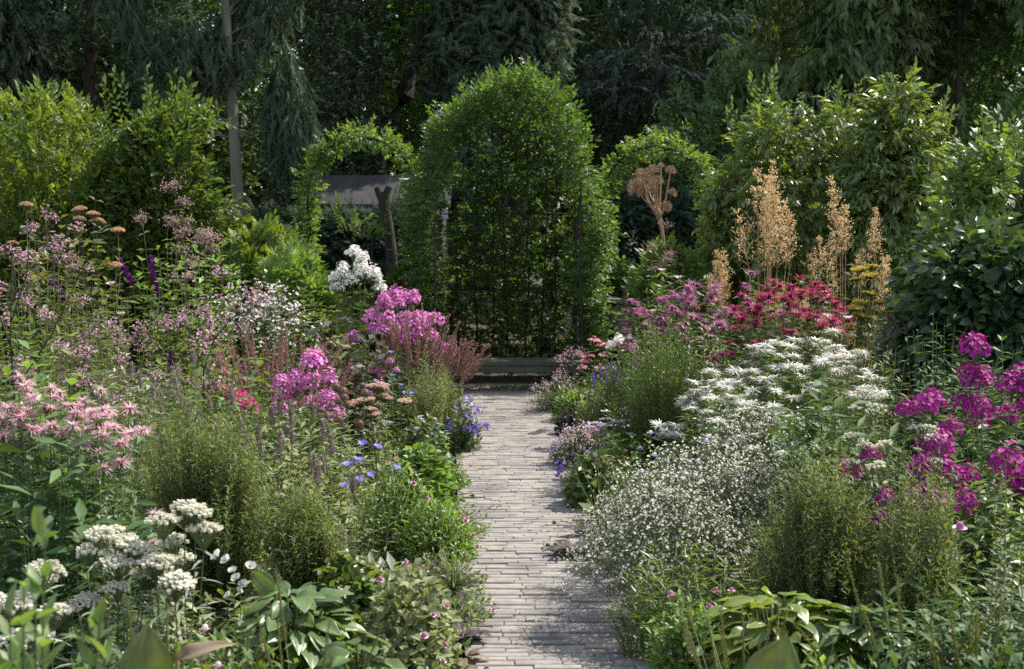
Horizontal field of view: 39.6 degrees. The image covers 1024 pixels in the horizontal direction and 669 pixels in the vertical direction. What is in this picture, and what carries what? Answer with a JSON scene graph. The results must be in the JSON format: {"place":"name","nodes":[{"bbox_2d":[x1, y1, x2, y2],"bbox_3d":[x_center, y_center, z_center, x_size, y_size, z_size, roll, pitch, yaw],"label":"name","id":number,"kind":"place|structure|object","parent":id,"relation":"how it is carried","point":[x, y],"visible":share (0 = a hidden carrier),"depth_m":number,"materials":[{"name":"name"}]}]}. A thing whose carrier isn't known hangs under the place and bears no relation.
{"place":"outdoors","nodes":[
{"label":"outdoors","id":0,"kind":"place"},
{"bbox_2d":[0,0,69,202],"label":"tree","id":1,"kind":"object","parent":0,"point":[23,56],"visible":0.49,"depth_m":21.24,"materials":[{"name":"green plant"}]},
{"bbox_2d":[0,0,207,323],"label":"tree","id":2,"kind":"object","parent":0,"point":[88,69],"visible":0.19,"depth_m":21.69,"materials":[{"name":"green plant"}]},
{"bbox_2d":[52,0,293,277],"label":"tree","id":3,"kind":"object","parent":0,"point":[219,170],"visible":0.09,"depth_m":24.19,"materials":[{"name":"green plant"}]},
{"bbox_2d":[331,179,451,382],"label":"flowering plant","id":4,"kind":"object","parent":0,"point":[393,275],"visible":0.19,"depth_m":14.30,"materials":[{"name":"green plant"}]},
{"bbox_2d":[415,541,489,601],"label":"creeping plant","id":5,"kind":"object","parent":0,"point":[465,581],"visible":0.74,"depth_m":6.42,"materials":[{"name":"green plant"}]},
{"bbox_2d":[388,384,623,395],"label":"gravel ground","id":6,"kind":"structure","parent":0,"point":[499,389],"depth_m":13.63,"materials":[{"name":"grey gravel"}]},
{"bbox_2d":[438,358,588,390],"bbox_3d":[0.000,0.382,13.579,1.450,0.287,0.370,0,5,0],"label":"bench","id":7,"kind":"object","parent":6,"relation":"on","point":[521,365],"visible":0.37,"depth_m":13.40,"materials":[{"name":"green wood"}]},
{"bbox_2d":[611,229,715,383],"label":"viburnum shrub","id":8,"kind":"object","parent":6,"relation":"on","point":[686,266],"visible":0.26,"depth_m":12.84,"materials":[{"name":"green plant"}]},
{"bbox_2d":[0,227,1020,668],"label":"ground","id":9,"kind":"structure","parent":0,"point":[506,379],"depth_m":14.82,"materials":[{"name":"soil"}]},
{"bbox_2d":[0,559,78,668],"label":"pearly everlasting","id":10,"kind":"object","parent":9,"relation":"on","point":[58,620],"visible":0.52,"depth_m":4.12,"materials":[{"name":"white plant"}]},
{"bbox_2d":[0,234,85,450],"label":"feathery plant","id":11,"kind":"object","parent":9,"relation":"on","point":[54,311],"visible":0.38,"depth_m":9.84,"materials":[{"name":"green plant"}]},
{"bbox_2d":[0,203,94,425],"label":"meadow rue","id":12,"kind":"object","parent":9,"relation":"on","point":[55,240],"visible":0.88,"depth_m":10.68,"materials":[{"name":"pink plant"}]},
{"bbox_2d":[0,332,117,576],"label":"leafy plant","id":13,"kind":"object","parent":9,"relation":"on","point":[40,378],"visible":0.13,"depth_m":6.57,"materials":[{"name":"green plant"}]},
{"bbox_2d":[0,74,120,386],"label":"hornbeam shrub","id":14,"kind":"object","parent":9,"relation":"on","point":[35,182],"visible":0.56,"depth_m":13.66,"materials":[{"name":"green plant"}]},
{"bbox_2d":[0,505,120,668],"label":"leafy shoot","id":15,"kind":"object","parent":9,"relation":"on","point":[38,635],"visible":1,"depth_m":2.82,"materials":[{"name":"green plant"}]},
{"bbox_2d":[3,196,141,416],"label":"leafy plant","id":16,"kind":"object","parent":9,"relation":"on","point":[95,289],"visible":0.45,"depth_m":11.49,"materials":[{"name":"green plant"}]},
{"bbox_2d":[0,372,157,667],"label":"bee balm","id":17,"kind":"object","parent":9,"relation":"on","point":[23,417],"visible":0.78,"depth_m":5.06,"materials":[{"name":"pink plant"}]},
{"bbox_2d":[0,418,167,668],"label":"leafy plant","id":18,"kind":"object","parent":9,"relation":"on","point":[79,512],"visible":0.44,"depth_m":4.76,"materials":[{"name":"green plant"}]},
{"bbox_2d":[68,524,163,667],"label":"pearly everlasting","id":19,"kind":"object","parent":9,"relation":"on","point":[130,544],"visible":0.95,"depth_m":4.37,"materials":[{"name":"white plant"}]},
{"bbox_2d":[66,263,190,474],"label":"feathery plant","id":20,"kind":"object","parent":9,"relation":"on","point":[110,350],"visible":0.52,"depth_m":9.02,"materials":[{"name":"green plant"}]},
{"bbox_2d":[85,361,181,546],"bbox_3d":[-1.929,0.609,7.271,0.534,0.929,0.553,0,5,-1],"label":"giant hyssop","id":21,"kind":"object","parent":9,"relation":"on","point":[141,382],"visible":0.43,"depth_m":7.23,"materials":[{"name":"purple plant"}]},
{"bbox_2d":[55,544,228,668],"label":"silver plant","id":22,"kind":"object","parent":9,"relation":"on","point":[175,624],"visible":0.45,"depth_m":4.38,"materials":[{"name":"grey plant"}]},
{"bbox_2d":[119,625,172,668],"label":"broad leaf plant","id":23,"kind":"object","parent":9,"relation":"on","point":[146,648],"visible":1,"depth_m":3.85,"materials":[{"name":"green plant"}]},
{"bbox_2d":[49,61,253,381],"bbox_3d":[-3.452,-1.055,13.907,1.829,3.316,1.594,0,5,0],"label":"hornbeam shrub","id":24,"kind":"object","parent":9,"relation":"on","point":[133,164],"visible":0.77,"depth_m":13.64,"materials":[{"name":"green plant"}]},
{"bbox_2d":[136,499,223,668],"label":"pearly everlasting","id":25,"kind":"object","parent":9,"relation":"on","point":[191,509],"visible":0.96,"depth_m":4.41,"materials":[{"name":"white plant"}]},
{"bbox_2d":[127,228,251,422],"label":"leafy plant","id":26,"kind":"object","parent":9,"relation":"on","point":[147,298],"visible":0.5,"depth_m":11.39,"materials":[{"name":"green plant"}]},
{"bbox_2d":[171,223,226,427],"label":"flowering plant","id":27,"kind":"object","parent":9,"relation":"on","point":[207,237],"visible":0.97,"depth_m":10.78,"materials":[{"name":"pink plant"}]},
{"bbox_2d":[114,353,284,615],"bbox_3d":[-1.343,0.624,6.095,0.838,1.103,0.525,3,6,29],"label":"fine leaved bush","id":28,"kind":"object","parent":9,"relation":"on","point":[215,484],"visible":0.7,"depth_m":6.00,"materials":[{"name":"green plant"}]},
{"bbox_2d":[132,344,287,490],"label":"leafy plant","id":29,"kind":"object","parent":9,"relation":"on","point":[221,403],"visible":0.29,"depth_m":8.11,"materials":[{"name":"green plant"}]},
{"bbox_2d":[94,0,326,317],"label":"cypress tree","id":30,"kind":"object","parent":9,"relation":"on","point":[288,118],"visible":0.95,"depth_m":16.80,"materials":[{"name":"green plant"}]},
{"bbox_2d":[152,258,273,432],"bbox_3d":[-2.223,0.117,10.401,0.893,1.368,0.661,1,5,8],"label":"meadow rue","id":31,"kind":"object","parent":9,"relation":"on","point":[217,270],"visible":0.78,"depth_m":10.42,"materials":[{"name":"pink plant"}]},
{"bbox_2d":[0,371,480,668],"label":"ground cover","id":32,"kind":"object","parent":9,"relation":"on","point":[226,626],"visible":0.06,"depth_m":7.95,"materials":[{"name":"green plant"}]},
{"bbox_2d":[422,325,490,416],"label":"sage wands","id":33,"kind":"object","parent":32,"relation":"on","point":[460,358],"visible":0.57,"depth_m":11.07,"materials":[{"name":"pink plant"}]},
{"bbox_2d":[172,624,310,668],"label":"geranium","id":34,"kind":"object","parent":9,"relation":"on","point":[231,656],"visible":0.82,"depth_m":4.24,"materials":[{"name":"green plant"}]},
{"bbox_2d":[188,208,311,393],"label":"rowan shrub","id":35,"kind":"object","parent":9,"relation":"on","point":[249,243],"visible":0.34,"depth_m":13.29,"materials":[{"name":"green plant"}]},
{"bbox_2d":[201,269,321,443],"bbox_3d":[-1.764,0.199,9.881,0.853,1.294,0.783,2,5,21],"label":"white gaura","id":36,"kind":"object","parent":9,"relation":"on","point":[266,306],"visible":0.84,"depth_m":10.00,"materials":[{"name":"grey plant"}]},
{"bbox_2d":[203,320,354,474],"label":"sage wands","id":37,"kind":"object","parent":9,"relation":"on","point":[279,370],"visible":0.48,"depth_m":9.23,"materials":[{"name":"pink plant"}]},
{"bbox_2d":[223,390,338,547],"bbox_3d":[-1.178,0.684,7.296,0.585,0.776,0.423,-2,5,-23],"label":"giant hyssop","id":38,"kind":"object","parent":9,"relation":"on","point":[291,416],"visible":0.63,"depth_m":7.29,"materials":[{"name":"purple plant"}]},
{"bbox_2d":[210,570,377,668],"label":"hosta","id":39,"kind":"object","parent":9,"relation":"on","point":[309,601],"visible":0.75,"depth_m":4.79,"materials":[{"name":"green plant"}]},
{"bbox_2d":[246,235,354,402],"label":"rowan shrub","id":40,"kind":"object","parent":9,"relation":"on","point":[306,262],"visible":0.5,"depth_m":12.81,"materials":[{"name":"green plant"}]},
{"bbox_2d":[254,464,349,612],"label":"fine leaved bush","id":41,"kind":"object","parent":9,"relation":"on","point":[310,543],"visible":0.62,"depth_m":5.90,"materials":[{"name":"green plant"}]},
{"bbox_2d":[194,196,414,354],"bbox_3d":[-2.452,-0.621,17.623,3.157,2.190,1.469,0,5,0],"label":"hedge","id":42,"kind":"object","parent":9,"relation":"on","point":[329,232],"visible":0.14,"depth_m":17.25,"materials":[{"name":"green plant"}]},
{"bbox_2d":[270,348,346,495],"bbox_3d":[-1.217,0.530,8.425,0.449,0.921,0.529,-1,5,-12],"label":"phlox","id":43,"kind":"object","parent":9,"relation":"on","point":[299,385],"visible":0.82,"depth_m":8.39,"materials":[{"name":"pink plant"}]},
{"bbox_2d":[251,401,366,529],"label":"silver plant","id":44,"kind":"object","parent":9,"relation":"on","point":[339,503],"visible":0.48,"depth_m":7.58,"materials":[{"name":"grey plant"}]},
{"bbox_2d":[245,0,403,243],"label":"tree","id":45,"kind":"object","parent":9,"relation":"on","point":[323,43],"visible":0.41,"depth_m":20.28,"materials":[{"name":"green plant"}]},
{"bbox_2d":[288,316,397,457],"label":"bronze leaved plant","id":46,"kind":"object","parent":9,"relation":"on","point":[356,377],"visible":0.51,"depth_m":9.88,"materials":[{"name":"green plant"}]},
{"bbox_2d":[311,549,393,640],"bbox_3d":[-0.676,1.061,5.823,0.392,0.374,0.405,5,7,42],"label":"cranesbill","id":47,"kind":"object","parent":9,"relation":"on","point":[357,602],"visible":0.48,"depth_m":5.75,"materials":[{"name":"green plant"}]},
{"bbox_2d":[328,244,389,395],"bbox_3d":[-1.360,-0.081,12.439,0.548,1.410,0.500,2,5,17],"label":"phlox","id":48,"kind":"object","parent":9,"relation":"on","point":[365,271],"visible":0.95,"depth_m":12.36,"materials":[{"name":"white plant"}]},
{"bbox_2d":[315,634,406,668],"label":"hosta","id":49,"kind":"object","parent":9,"relation":"on","point":[340,652],"visible":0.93,"depth_m":4.37,"materials":[{"name":"green plant"}]},
{"bbox_2d":[291,114,433,374],"bbox_3d":[-1.571,-0.929,14.993,1.654,2.796,0.565,0,5,0],"label":"leafy hoop","id":50,"kind":"object","parent":9,"relation":"on","point":[311,157],"visible":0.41,"depth_m":14.88,"materials":[{"name":"green plant"}]},
{"bbox_2d":[339,440,400,564],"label":"blue bellflower","id":51,"kind":"object","parent":9,"relation":"on","point":[359,479],"visible":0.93,"depth_m":6.78,"materials":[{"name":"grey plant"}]},
{"bbox_2d":[301,175,454,333],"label":"garden shed","id":52,"kind":"structure","parent":9,"relation":"on","point":[359,188],"depth_m":18.44,"materials":[{"name":"wood"}]},
{"bbox_2d":[349,380,411,484],"bbox_3d":[-0.862,0.605,8.921,0.386,0.651,0.376,-5,7,-43],"label":"yarrow","id":53,"kind":"object","parent":9,"relation":"on","point":[377,388],"visible":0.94,"depth_m":8.87,"materials":[{"name":"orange plant"}]},
{"bbox_2d":[305,0,476,208],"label":"maple tree","id":54,"kind":"object","parent":9,"relation":"on","point":[405,113],"visible":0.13,"depth_m":22.81,"materials":[{"name":"green plant"}]},
{"bbox_2d":[343,284,444,419],"bbox_3d":[-0.877,0.155,11.413,0.646,1.117,0.830,3,6,34],"label":"phlox","id":55,"kind":"object","parent":9,"relation":"on","point":[383,301],"visible":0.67,"depth_m":11.33,"materials":[{"name":"pink plant"}]},
{"bbox_2d":[354,451,436,564],"bbox_3d":[-0.575,0.854,7.084,0.451,0.556,0.485,0,5,0],"label":"candytuft","id":56,"kind":"object","parent":9,"relation":"on","point":[380,535],"visible":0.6,"depth_m":7.04,"materials":[{"name":"green plant"}]},
{"bbox_2d":[353,558,463,668],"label":"cranesbill","id":57,"kind":"object","parent":9,"relation":"on","point":[430,636],"visible":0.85,"depth_m":5.06,"materials":[{"name":"green plant"}]},
{"bbox_2d":[367,302,459,428],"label":"sage wands","id":58,"kind":"object","parent":9,"relation":"on","point":[393,344],"visible":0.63,"depth_m":11.05,"materials":[{"name":"pink plant"}]},
{"bbox_2d":[392,333,452,440],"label":"fine leaved bush","id":59,"kind":"object","parent":9,"relation":"on","point":[417,408],"visible":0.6,"depth_m":10.35,"materials":[{"name":"green plant"}]},
{"bbox_2d":[387,439,459,517],"bbox_3d":[-0.514,0.824,8.039,0.434,0.455,0.470,0,5,0],"label":"cranesbill","id":60,"kind":"object","parent":9,"relation":"on","point":[439,480],"visible":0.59,"depth_m":7.98,"materials":[{"name":"green plant"}]},
{"bbox_2d":[387,496,483,568],"bbox_3d":[-0.374,0.957,6.967,0.494,0.355,0.515,0,5,0],"label":"candytuft","id":61,"kind":"object","parent":9,"relation":"on","point":[437,537],"visible":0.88,"depth_m":6.88,"materials":[{"name":"green plant"}]},
{"bbox_2d":[392,0,601,330],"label":"hemlock tree","id":62,"kind":"object","parent":9,"relation":"on","point":[541,28],"visible":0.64,"depth_m":20.25,"materials":[{"name":"green plant"}]},
{"bbox_2d":[386,54,628,387],"bbox_3d":[-0.043,-1.065,14.394,2.468,3.374,1.975,0,5,0],"label":"leafy arbour","id":63,"kind":"object","parent":9,"relation":"on","point":[515,91],"visible":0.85,"depth_m":14.48,"materials":[{"name":"green plant"}]},
{"bbox_2d":[1,0,1023,287],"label":"wood","id":64,"kind":"object","parent":9,"relation":"on","point":[263,184],"visible":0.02,"depth_m":31.23,"materials":[{"name":"green plant"}]},
{"bbox_2d":[560,448,628,509],"bbox_3d":[0.487,0.855,8.198,0.416,0.391,0.466,0,5,0],"label":"cranesbill","id":65,"kind":"object","parent":9,"relation":"on","point":[574,491],"visible":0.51,"depth_m":8.12,"materials":[{"name":"green plant"}]},
{"bbox_2d":[509,0,773,252],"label":"cedar tree","id":66,"kind":"object","parent":9,"relation":"on","point":[643,94],"visible":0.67,"depth_m":24.96,"materials":[{"name":"green plant"}]},
{"bbox_2d":[601,266,721,477],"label":"feathery bush","id":67,"kind":"object","parent":9,"relation":"on","point":[657,405],"visible":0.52,"depth_m":8.78,"materials":[{"name":"green plant"}]},
{"bbox_2d":[593,125,734,375],"bbox_3d":[1.520,-0.876,14.964,1.674,2.678,0.558,0,5,0],"label":"leafy hoop","id":68,"kind":"object","parent":9,"relation":"on","point":[612,176],"visible":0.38,"depth_m":14.88,"materials":[{"name":"green plant"}]},
{"bbox_2d":[579,179,772,359],"bbox_3d":[1.985,-0.709,17.194,2.553,2.417,1.461,0,5,0],"label":"hedge","id":69,"kind":"object","parent":9,"relation":"on","point":[635,210],"visible":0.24,"depth_m":16.80,"materials":[{"name":"green plant"}]},
{"bbox_2d":[643,279,728,434],"bbox_3d":[1.232,0.233,9.954,0.626,1.255,0.766,0,5,-1],"label":"bee balm","id":70,"kind":"object","parent":9,"relation":"on","point":[688,301],"visible":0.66,"depth_m":9.88,"materials":[{"name":"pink plant"}]},
{"bbox_2d":[651,367,782,563],"bbox_3d":[1.006,0.635,6.968,0.706,0.958,0.640,-4,6,-37],"label":"bee balm","id":71,"kind":"object","parent":9,"relation":"on","point":[686,402],"visible":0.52,"depth_m":6.91,"materials":[{"name":"white plant"}]},
{"bbox_2d":[673,399,841,573],"bbox_3d":[1.157,0.711,6.687,0.951,0.828,0.910,-3,6,-30],"label":"babys breath","id":72,"kind":"object","parent":9,"relation":"on","point":[752,440],"visible":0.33,"depth_m":6.61,"materials":[{"name":"grey plant"}]},
{"bbox_2d":[731,157,800,415],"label":"plume poppy","id":73,"kind":"object","parent":9,"relation":"on","point":[769,216],"visible":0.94,"depth_m":11.33,"materials":[{"name":"beige plant"}]},
{"bbox_2d":[537,375,1023,668],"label":"ground cover","id":74,"kind":"object","parent":9,"relation":"on","point":[583,388],"visible":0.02,"depth_m":8.37,"materials":[{"name":"green plant"}]},
{"bbox_2d":[611,420,792,606],"bbox_3d":[0.874,0.770,6.176,0.952,0.800,1.032,3,6,30],"label":"babys breath","id":75,"kind":"object","parent":74,"relation":"on","point":[730,475],"visible":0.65,"depth_m":6.07,"materials":[{"name":"grey plant"}]},
{"bbox_2d":[682,586,884,668],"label":"hosta","id":76,"kind":"object","parent":74,"relation":"on","point":[802,614],"visible":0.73,"depth_m":4.76,"materials":[{"name":"green plant"}]},
{"bbox_2d":[725,274,855,487],"bbox_3d":[1.710,0.287,8.792,0.801,1.344,0.945,3,6,33],"label":"bee balm","id":77,"kind":"object","parent":9,"relation":"on","point":[791,306],"visible":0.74,"depth_m":8.69,"materials":[{"name":"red plant"}]},
{"bbox_2d":[714,327,889,529],"bbox_3d":[1.494,0.523,7.368,0.917,1.125,1.009,1,5,13],"label":"white flowering plant","id":78,"kind":"object","parent":9,"relation":"on","point":[829,353],"visible":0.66,"depth_m":7.33,"materials":[{"name":"plant"}]},
{"bbox_2d":[689,63,918,393],"bbox_3d":[2.756,-0.899,13.271,2.216,3.212,1.882,0,5,0],"label":"glossy shrub","id":79,"kind":"object","parent":9,"relation":"on","point":[806,184],"visible":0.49,"depth_m":12.95,"materials":[{"name":"green plant"}]},
{"bbox_2d":[729,426,879,646],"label":"fine leaved bush","id":80,"kind":"object","parent":9,"relation":"on","point":[820,555],"visible":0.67,"depth_m":5.32,"materials":[{"name":"green plant"}]},
{"bbox_2d":[704,0,952,339],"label":"broadleaf tree","id":81,"kind":"object","parent":9,"relation":"on","point":[908,33],"visible":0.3,"depth_m":18.54,"materials":[{"name":"green plant"}]},
{"bbox_2d":[761,371,905,601],"bbox_3d":[1.331,0.668,6.056,0.738,1.022,0.548,-3,6,-31],"label":"sage","id":82,"kind":"object","parent":9,"relation":"on","point":[813,429],"visible":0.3,"depth_m":6.00,"materials":[{"name":"green plant"}]},
{"bbox_2d":[805,174,892,428],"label":"plume poppy","id":83,"kind":"object","parent":9,"relation":"on","point":[873,222],"visible":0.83,"depth_m":10.95,"materials":[{"name":"beige plant"}]},
{"bbox_2d":[800,603,918,668],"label":"hosta","id":84,"kind":"object","parent":9,"relation":"on","point":[858,632],"visible":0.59,"depth_m":4.69,"materials":[{"name":"green plant"}]},
{"bbox_2d":[794,56,959,388],"bbox_3d":[3.244,-0.864,12.536,1.467,3.101,1.263,0,5,0],"label":"glossy shrub","id":85,"kind":"object","parent":9,"relation":"on","point":[894,164],"visible":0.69,"depth_m":12.21,"materials":[{"name":"green plant"}]},
{"bbox_2d":[842,392,948,604],"bbox_3d":[1.502,0.729,5.580,0.423,0.983,0.400,1,5,12],"label":"pearl yarrow","id":86,"kind":"object","parent":9,"relation":"on","point":[929,432],"visible":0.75,"depth_m":5.58,"materials":[{"name":"white plant"}]},
{"bbox_2d":[793,561,1014,668],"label":"plantain","id":87,"kind":"object","parent":9,"relation":"on","point":[899,615],"visible":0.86,"depth_m":4.43,"materials":[{"name":"green plant"}]},
{"bbox_2d":[832,387,980,600],"bbox_3d":[1.583,0.706,5.808,0.618,0.989,0.436,0,5,-1],"label":"phlox","id":88,"kind":"object","parent":9,"relation":"on","point":[928,400],"visible":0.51,"depth_m":5.75,"materials":[{"name":"purple plant"}]},
{"bbox_2d":[794,0,1023,273],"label":"broadleaf tree","id":89,"kind":"object","parent":9,"relation":"on","point":[987,70],"visible":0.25,"depth_m":18.74,"materials":[{"name":"green plant"}]},
{"bbox_2d":[856,441,963,663],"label":"fine leaved bush","id":90,"kind":"object","parent":9,"relation":"on","point":[905,552],"visible":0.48,"depth_m":5.00,"materials":[{"name":"green plant"}]},
{"bbox_2d":[846,578,1023,668],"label":"leafy plant","id":91,"kind":"object","parent":9,"relation":"on","point":[947,639],"visible":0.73,"depth_m":4.57,"materials":[{"name":"green plant"}]},
{"bbox_2d":[895,431,982,648],"bbox_3d":[1.650,0.794,5.502,0.379,0.866,0.436,1,5,11],"label":"phlox","id":92,"kind":"object","parent":9,"relation":"on","point":[948,470],"visible":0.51,"depth_m":5.43,"materials":[{"name":"purple plant"}]},
{"bbox_2d":[858,313,1023,559],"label":"willow leaved plant","id":93,"kind":"object","parent":9,"relation":"on","point":[926,384],"visible":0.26,"depth_m":7.06,"materials":[{"name":"green plant"}]},
{"bbox_2d":[859,204,1023,488],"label":"hazel bush","id":94,"kind":"object","parent":9,"relation":"on","point":[974,282],"visible":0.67,"depth_m":8.50,"materials":[{"name":"green plant"}]},
{"bbox_2d":[888,453,1023,632],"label":"leafy plant","id":95,"kind":"object","parent":9,"relation":"on","point":[988,534],"visible":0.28,"depth_m":5.57,"materials":[{"name":"green plant"}]},
{"bbox_2d":[911,103,1023,257],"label":"raspberry bush","id":96,"kind":"object","parent":9,"relation":"on","point":[986,186],"visible":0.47,"depth_m":9.81,"materials":[{"name":"green plant"}]},
{"bbox_2d":[921,0,1023,234],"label":"oak tree","id":97,"kind":"object","parent":9,"relation":"on","point":[1016,58],"visible":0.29,"depth_m":19.16,"materials":[{"name":"green plant"}]},
{"bbox_2d":[932,523,1023,668],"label":"leafy plant","id":98,"kind":"object","parent":9,"relation":"on","point":[989,586],"visible":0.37,"depth_m":4.93,"materials":[{"name":"green plant"}]},
{"bbox_2d":[948,331,1023,592],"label":"phlox","id":99,"kind":"object","parent":9,"relation":"on","point":[975,375],"visible":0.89,"depth_m":6.14,"materials":[{"name":"purple plant"}]},
{"bbox_2d":[454,394,661,668],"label":"path","id":100,"kind":"structure","parent":0,"point":[530,624],"depth_m":6.84,"materials":[{"name":"stone"}]},
{"bbox_2d":[603,579,697,661],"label":"cosmos","id":101,"kind":"object","parent":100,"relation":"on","point":[633,638],"visible":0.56,"depth_m":5.41,"materials":[{"name":"green plant"}]},
{"bbox_2d":[552,452,767,628],"bbox_3d":[0.620,0.835,5.779,0.986,0.742,0.911,-4,6,-40],"label":"babys breath","id":102,"kind":"object","parent":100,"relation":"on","point":[655,512],"visible":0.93,"depth_m":5.67,"materials":[{"name":"grey plant"}]},
{"bbox_2d":[641,588,720,668],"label":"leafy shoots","id":103,"kind":"object","parent":100,"relation":"on","point":[665,662],"visible":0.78,"depth_m":4.76,"materials":[{"name":"green plant"}]},
{"bbox_2d":[622,531,774,668],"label":"cosmos","id":104,"kind":"object","parent":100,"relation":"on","point":[687,589],"visible":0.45,"depth_m":5.27,"materials":[{"name":"green plant"}]},
{"bbox_2d":[638,60,822,336],"bbox_3d":[2.849,-1.661,18.490,2.460,3.641,2.423,0,5,0],"label":"shrub","id":105,"kind":"object","parent":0,"point":[680,175],"visible":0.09,"depth_m":17.90,"materials":[{"name":"green plant"}]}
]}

